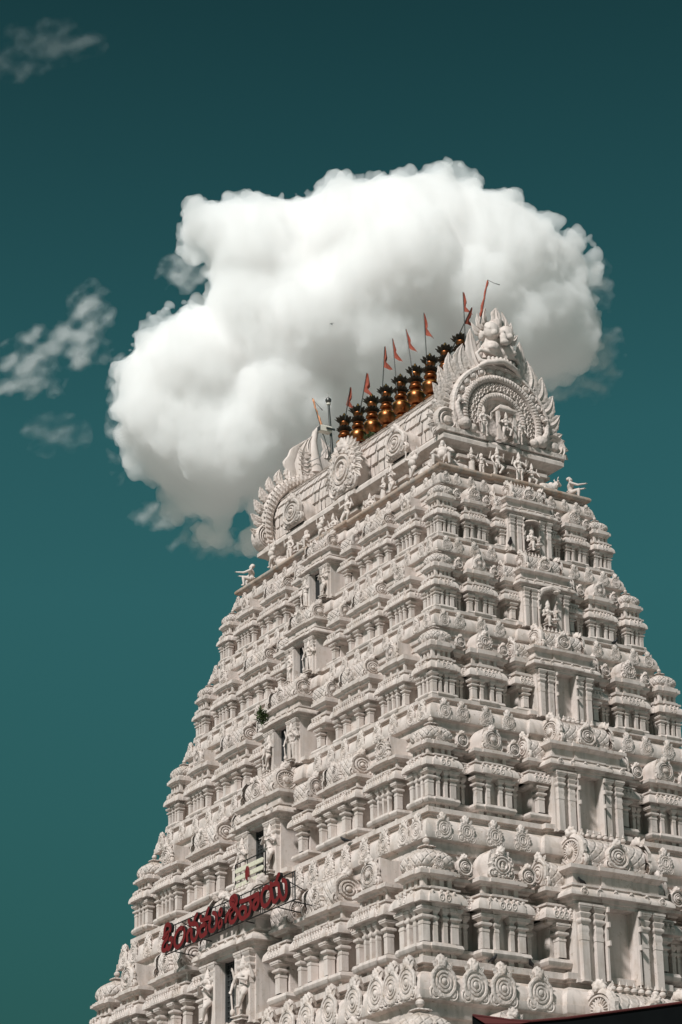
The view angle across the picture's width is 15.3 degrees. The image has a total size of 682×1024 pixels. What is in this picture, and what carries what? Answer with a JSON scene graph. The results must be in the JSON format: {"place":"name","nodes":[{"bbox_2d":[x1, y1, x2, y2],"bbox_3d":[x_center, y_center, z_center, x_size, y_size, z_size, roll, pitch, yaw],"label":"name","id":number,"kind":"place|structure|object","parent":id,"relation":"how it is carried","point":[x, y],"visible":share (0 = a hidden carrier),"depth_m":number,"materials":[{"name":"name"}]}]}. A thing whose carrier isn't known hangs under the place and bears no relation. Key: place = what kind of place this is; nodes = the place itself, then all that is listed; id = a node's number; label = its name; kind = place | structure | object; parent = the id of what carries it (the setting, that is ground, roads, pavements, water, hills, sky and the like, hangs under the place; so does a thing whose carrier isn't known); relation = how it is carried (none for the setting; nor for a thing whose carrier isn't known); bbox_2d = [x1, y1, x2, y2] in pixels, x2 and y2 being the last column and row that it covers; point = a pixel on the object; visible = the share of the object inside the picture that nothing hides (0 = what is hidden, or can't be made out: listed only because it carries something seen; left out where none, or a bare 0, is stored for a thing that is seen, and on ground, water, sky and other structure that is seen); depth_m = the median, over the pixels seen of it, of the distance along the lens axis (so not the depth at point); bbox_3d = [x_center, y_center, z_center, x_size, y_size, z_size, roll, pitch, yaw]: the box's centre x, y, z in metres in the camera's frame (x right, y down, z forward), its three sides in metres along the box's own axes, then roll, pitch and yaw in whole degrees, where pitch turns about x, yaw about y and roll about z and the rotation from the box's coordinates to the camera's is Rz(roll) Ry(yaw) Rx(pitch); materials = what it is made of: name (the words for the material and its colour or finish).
{"place":"outdoors","nodes":[
{"label":"outdoors","id":0,"kind":"place"},
{"bbox_2d":[0,0,681,1023],"label":"sky","id":1,"kind":"structure","parent":0,"point":[193,193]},
{"label":"ground","id":2,"kind":"structure","parent":0,"visible":0},
{"bbox_2d":[89,308,681,1023],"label":"temple tower","id":3,"kind":"structure","parent":2,"relation":"on","point":[483,768],"depth_m":58.81,"materials":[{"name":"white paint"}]},
{"bbox_2d":[195,969,212,1023],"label":"statue","id":4,"kind":"object","parent":3,"relation":"on","point":[205,991],"visible":1,"depth_m":58.95,"materials":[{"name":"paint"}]},
{"bbox_2d":[161,871,311,956],"bbox_3d":[-2.380,9.407,58.972,0.806,0.830,6.129,13,-27,-29],"label":"letter sign","id":5,"kind":"object","parent":3,"relation":"attached to","point":[256,901],"visible":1,"depth_m":58.57,"materials":[{"name":"red metal"}]},
{"bbox_2d":[233,837,248,888],"bbox_3d":[-2.389,8.376,60.640,0.412,1.257,0.605,9,-25,-22],"label":"statue","id":6,"kind":"object","parent":3,"relation":"on","point":[242,853],"visible":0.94,"depth_m":60.62,"materials":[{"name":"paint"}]},
{"bbox_2d":[229,956,254,1022],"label":"statue","id":7,"kind":"object","parent":3,"relation":"on","point":[243,975],"visible":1,"depth_m":57.63,"materials":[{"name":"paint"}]},
{"bbox_2d":[236,564,254,585],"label":"statue","id":8,"kind":"object","parent":3,"relation":"on","point":[250,577],"visible":0.97,"depth_m":68.36,"materials":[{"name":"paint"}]},
{"bbox_2d":[235,851,265,888],"bbox_3d":[-2.165,8.493,59.726,0.104,0.725,1.426,13,-27,-29],"label":"striped board","id":9,"kind":"object","parent":3,"relation":"attached to","point":[247,873],"visible":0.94,"depth_m":59.70,"materials":[{"name":"white metal"}]},
{"bbox_2d":[254,705,268,725],"bbox_3d":[-1.964,5.053,62.553,0.454,0.511,0.370,7,-24,-19],"label":"wall plant","id":10,"kind":"object","parent":3,"relation":"attached to","point":[261,717],"depth_m":62.50,"materials":[{"name":"green plant"}]},
{"bbox_2d":[259,824,275,874],"bbox_3d":[-1.668,7.920,59.598,0.388,1.257,0.523,17,-29,-37],"label":"statue","id":11,"kind":"object","parent":3,"relation":"on","point":[268,841],"visible":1,"depth_m":59.54,"materials":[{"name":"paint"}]},
{"bbox_2d":[261,735,273,774],"bbox_3d":[-1.777,5.924,61.970,0.317,1.032,0.496,9,-25,-22],"label":"statue","id":12,"kind":"object","parent":3,"relation":"on","point":[268,748],"visible":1,"depth_m":61.89,"materials":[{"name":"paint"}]},
{"bbox_2d":[267,538,275,568],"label":"statue","id":13,"kind":"object","parent":3,"relation":"on","point":[271,553],"visible":1,"depth_m":67.45,"materials":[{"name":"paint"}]},
{"bbox_2d":[274,556,286,564],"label":"statue","id":14,"kind":"object","parent":3,"relation":"on","point":[277,561],"visible":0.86,"depth_m":67.23,"materials":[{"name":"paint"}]},
{"bbox_2d":[283,655,291,685],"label":"statue","id":15,"kind":"object","parent":3,"relation":"on","point":[288,663],"visible":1,"depth_m":63.02,"materials":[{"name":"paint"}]},
{"bbox_2d":[283,536,293,557],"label":"statue","id":16,"kind":"object","parent":3,"relation":"on","point":[290,545],"visible":1,"depth_m":66.89,"materials":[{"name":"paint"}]},
{"bbox_2d":[283,722,298,762],"bbox_3d":[-1.206,5.548,61.110,0.338,1.032,0.496,17,-29,-37],"label":"statue","id":17,"kind":"object","parent":3,"relation":"on","point":[290,737],"visible":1,"depth_m":61.05,"materials":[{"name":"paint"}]},
{"bbox_2d":[296,530,309,551],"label":"statue","id":18,"kind":"object","parent":3,"relation":"on","point":[303,542],"visible":0.98,"depth_m":66.04,"materials":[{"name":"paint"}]},
{"bbox_2d":[300,578,309,609],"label":"statue","id":19,"kind":"object","parent":3,"relation":"on","point":[304,592],"visible":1,"depth_m":64.05,"materials":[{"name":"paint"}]},
{"bbox_2d":[302,640,314,674],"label":"statue","id":20,"kind":"object","parent":3,"relation":"on","point":[308,650],"visible":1,"depth_m":62.30,"materials":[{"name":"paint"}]},
{"bbox_2d":[312,398,323,434],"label":"furled pennant","id":21,"kind":"object","parent":3,"relation":"attached to","point":[318,416],"visible":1,"depth_m":71.33,"materials":[{"name":"orange fabric"}]},
{"bbox_2d":[315,513,324,536],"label":"statue","id":22,"kind":"object","parent":3,"relation":"on","point":[320,526],"visible":0.94,"depth_m":65.62,"materials":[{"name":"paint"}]},
{"bbox_2d":[307,396,333,462],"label":"lightning rod","id":23,"kind":"object","parent":3,"relation":"on","point":[328,401],"visible":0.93,"depth_m":70.77,"materials":[{"name":"grey metal"}]},
{"bbox_2d":[317,424,334,434],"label":"floodlight","id":24,"kind":"object","parent":23,"relation":"attached to","point":[324,429],"visible":1,"depth_m":70.71,"materials":[{"name":"beige metal"}]},
{"bbox_2d":[317,567,326,599],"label":"statue","id":25,"kind":"object","parent":3,"relation":"on","point":[323,581],"visible":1,"depth_m":63.35,"materials":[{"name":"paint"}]},
{"bbox_2d":[325,514,338,531],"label":"statue","id":26,"kind":"object","parent":3,"relation":"on","point":[332,524],"visible":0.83,"depth_m":65.06,"materials":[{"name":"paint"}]},
{"bbox_2d":[336,413,351,446],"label":"pot finial","id":27,"kind":"object","parent":3,"relation":"on","point":[344,429],"visible":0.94,"depth_m":69.68,"materials":[{"name":"gold metal"}]},
{"bbox_2d":[338,493,353,521],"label":"statue","id":28,"kind":"object","parent":3,"relation":"on","point":[347,505],"visible":1,"depth_m":64.69,"materials":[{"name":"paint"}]},
{"bbox_2d":[345,387,352,418],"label":"pennant","id":29,"kind":"object","parent":3,"relation":"on","point":[348,404],"visible":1,"depth_m":69.60,"materials":[{"name":"red fabric"}]},
{"bbox_2d":[348,403,365,443],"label":"pot finial","id":30,"kind":"object","parent":3,"relation":"on","point":[358,432],"visible":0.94,"depth_m":69.04,"materials":[{"name":"gold metal"}]},
{"bbox_2d":[361,431,374,440],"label":"wall plant","id":31,"kind":"object","parent":3,"relation":"on","point":[370,434],"depth_m":67.56,"materials":[{"name":"green plant"}]},
{"bbox_2d":[362,493,375,509],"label":"statue","id":32,"kind":"object","parent":3,"relation":"on","point":[370,502],"visible":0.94,"depth_m":63.75,"materials":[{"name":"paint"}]},
{"bbox_2d":[363,394,380,433],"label":"pot finial","id":33,"kind":"object","parent":3,"relation":"on","point":[372,422],"visible":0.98,"depth_m":68.46,"materials":[{"name":"gold metal"}]},
{"bbox_2d":[360,373,371,411],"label":"pennant","id":34,"kind":"object","parent":33,"relation":"on","point":[366,386],"visible":1,"depth_m":68.95,"materials":[{"name":"red fabric"}]},
{"bbox_2d":[379,478,386,498],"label":"statue","id":35,"kind":"object","parent":3,"relation":"on","point":[382,490],"visible":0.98,"depth_m":63.25,"materials":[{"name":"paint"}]},
{"bbox_2d":[377,384,395,429],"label":"pot finial","id":36,"kind":"object","parent":3,"relation":"on","point":[386,415],"visible":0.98,"depth_m":67.89,"materials":[{"name":"gold metal"}]},
{"bbox_2d":[382,346,392,394],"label":"pennant","id":37,"kind":"object","parent":36,"relation":"on","point":[386,365],"visible":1,"depth_m":68.30,"materials":[{"name":"red fabric"}]},
{"bbox_2d":[383,464,395,492],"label":"statue","id":38,"kind":"object","parent":3,"relation":"on","point":[390,478],"visible":1,"depth_m":63.05,"materials":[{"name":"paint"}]},
{"bbox_2d":[391,373,409,419],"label":"pot finial","id":39,"kind":"object","parent":3,"relation":"on","point":[400,406],"visible":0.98,"depth_m":67.33,"materials":[{"name":"gold metal"}]},
{"bbox_2d":[392,338,402,393],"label":"pennant","id":40,"kind":"object","parent":39,"relation":"on","point":[396,356],"visible":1,"depth_m":67.92,"materials":[{"name":"red fabric"}]},
{"bbox_2d":[405,446,419,479],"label":"statue","id":41,"kind":"object","parent":3,"relation":"on","point":[412,460],"visible":1,"depth_m":62.23,"materials":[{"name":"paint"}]},
{"bbox_2d":[405,363,424,409],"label":"pot finial","id":42,"kind":"object","parent":3,"relation":"on","point":[415,395],"visible":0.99,"depth_m":66.79,"materials":[{"name":"gold metal"}]},
{"bbox_2d":[405,329,417,375],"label":"pennant","id":43,"kind":"object","parent":42,"relation":"on","point":[410,346],"visible":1,"depth_m":67.37,"materials":[{"name":"red fabric"}]},
{"bbox_2d":[418,454,436,474],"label":"statue","id":44,"kind":"object","parent":3,"relation":"attached to","point":[426,467],"visible":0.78,"depth_m":61.61,"materials":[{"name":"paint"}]},
{"bbox_2d":[420,353,438,399],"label":"pot finial","id":45,"kind":"object","parent":3,"relation":"on","point":[429,370],"visible":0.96,"depth_m":66.27,"materials":[{"name":"gold metal"}]},
{"bbox_2d":[423,313,433,363],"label":"pennant","id":46,"kind":"object","parent":45,"relation":"on","point":[427,332],"visible":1,"depth_m":66.79,"materials":[{"name":"red fabric"}]},
{"bbox_2d":[430,440,454,464],"bbox_3d":[2.444,-1.433,61.329,0.613,0.748,0.397,-6,-24,12],"label":"statue","id":47,"kind":"object","parent":3,"relation":"on","point":[443,451],"visible":1,"depth_m":61.26,"materials":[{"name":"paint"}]},
{"bbox_2d":[435,342,452,369],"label":"pot finial","id":48,"kind":"object","parent":3,"relation":"on","point":[444,349],"visible":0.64,"depth_m":65.84,"materials":[{"name":"gold metal"}]},
{"bbox_2d":[446,455,468,468],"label":"statue","id":49,"kind":"object","parent":3,"relation":"attached to","point":[453,462],"visible":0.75,"depth_m":61.57,"materials":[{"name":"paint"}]},
{"bbox_2d":[450,333,466,351],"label":"pot finial","id":50,"kind":"object","parent":3,"relation":"on","point":[459,339],"visible":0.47,"depth_m":65.29,"materials":[{"name":"gold metal"}]},
{"bbox_2d":[451,307,472,350],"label":"pennant","id":51,"kind":"object","parent":50,"relation":"on","point":[467,321],"visible":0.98,"depth_m":65.13,"materials":[{"name":"red fabric"}]},
{"bbox_2d":[463,293,472,340],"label":"pennant","id":52,"kind":"object","parent":3,"relation":"on","point":[465,309],"visible":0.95,"depth_m":65.33,"materials":[{"name":"red fabric"}]},
{"bbox_2d":[467,448,476,469],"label":"statue","id":53,"kind":"object","parent":3,"relation":"on","point":[471,456],"visible":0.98,"depth_m":61.86,"materials":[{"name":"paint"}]},
{"bbox_2d":[476,453,487,471],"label":"statue","id":54,"kind":"object","parent":3,"relation":"on","point":[482,460],"visible":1,"depth_m":62.03,"materials":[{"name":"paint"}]},
{"bbox_2d":[477,405,492,435],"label":"statue","id":55,"kind":"object","parent":3,"relation":"on","point":[482,416],"visible":1,"depth_m":62.44,"materials":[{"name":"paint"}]},
{"bbox_2d":[479,280,499,323],"bbox_3d":[3.759,-5.280,64.132,0.675,1.329,0.092,13,-27,-29],"label":"furled pennant","id":56,"kind":"object","parent":3,"relation":"attached to","point":[482,304],"visible":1,"depth_m":63.99,"materials":[{"name":"red fabric"}]},
{"bbox_2d":[488,954,496,962],"bbox_3d":[3.182,9.364,53.177,0.111,0.159,0.311,19,-30,-38],"label":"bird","id":57,"kind":"object","parent":3,"relation":"on","point":[493,958],"visible":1,"depth_m":53.12},
{"bbox_2d":[489,447,504,473],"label":"statue","id":58,"kind":"object","parent":3,"relation":"on","point":[497,458],"visible":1,"depth_m":62.13,"materials":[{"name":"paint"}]},
{"bbox_2d":[498,412,514,438],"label":"statue","id":59,"kind":"object","parent":3,"relation":"on","point":[506,422],"visible":1,"depth_m":62.62,"materials":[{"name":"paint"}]},
{"bbox_2d":[511,452,528,480],"bbox_3d":[4.416,-1.057,62.491,0.458,0.946,0.312,13,-27,-29],"label":"statue","id":60,"kind":"object","parent":3,"relation":"on","point":[517,463],"visible":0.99,"depth_m":62.47,"materials":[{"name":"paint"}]},
{"bbox_2d":[516,420,526,444],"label":"statue","id":61,"kind":"object","parent":3,"relation":"on","point":[519,426],"visible":1,"depth_m":62.95,"materials":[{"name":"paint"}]},
{"bbox_2d":[524,463,539,483],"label":"statue","id":62,"kind":"object","parent":3,"relation":"on","point":[531,472],"visible":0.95,"depth_m":62.75,"materials":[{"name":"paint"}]},
{"bbox_2d":[524,520,542,552],"bbox_3d":[4.579,0.606,60.925,0.496,0.877,0.551,13,-27,-29],"label":"statue","id":63,"kind":"object","parent":3,"relation":"on","point":[531,538],"visible":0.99,"depth_m":60.87,"materials":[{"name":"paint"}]},
{"bbox_2d":[536,585,560,628],"bbox_3d":[4.865,2.241,59.691,0.605,1.073,0.434,13,-27,-29],"label":"statue","id":64,"kind":"object","parent":3,"relation":"on","point":[547,613],"visible":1,"depth_m":59.70,"materials":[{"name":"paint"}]},
{"bbox_2d":[538,477,561,489],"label":"statue","id":65,"kind":"object","parent":3,"relation":"on","point":[555,485],"visible":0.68,"depth_m":62.95,"materials":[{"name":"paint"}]},
{"bbox_2d":[566,477,587,495],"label":"statue","id":66,"kind":"object","parent":3,"relation":"on","point":[572,489],"visible":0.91,"depth_m":63.28,"materials":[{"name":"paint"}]},
{"bbox_2d":[472,1001,681,1023],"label":"awning","id":67,"kind":"object","parent":2,"relation":"on","point":[668,1013],"visible":1,"depth_m":7.99,"materials":[{"name":"black fabric"}]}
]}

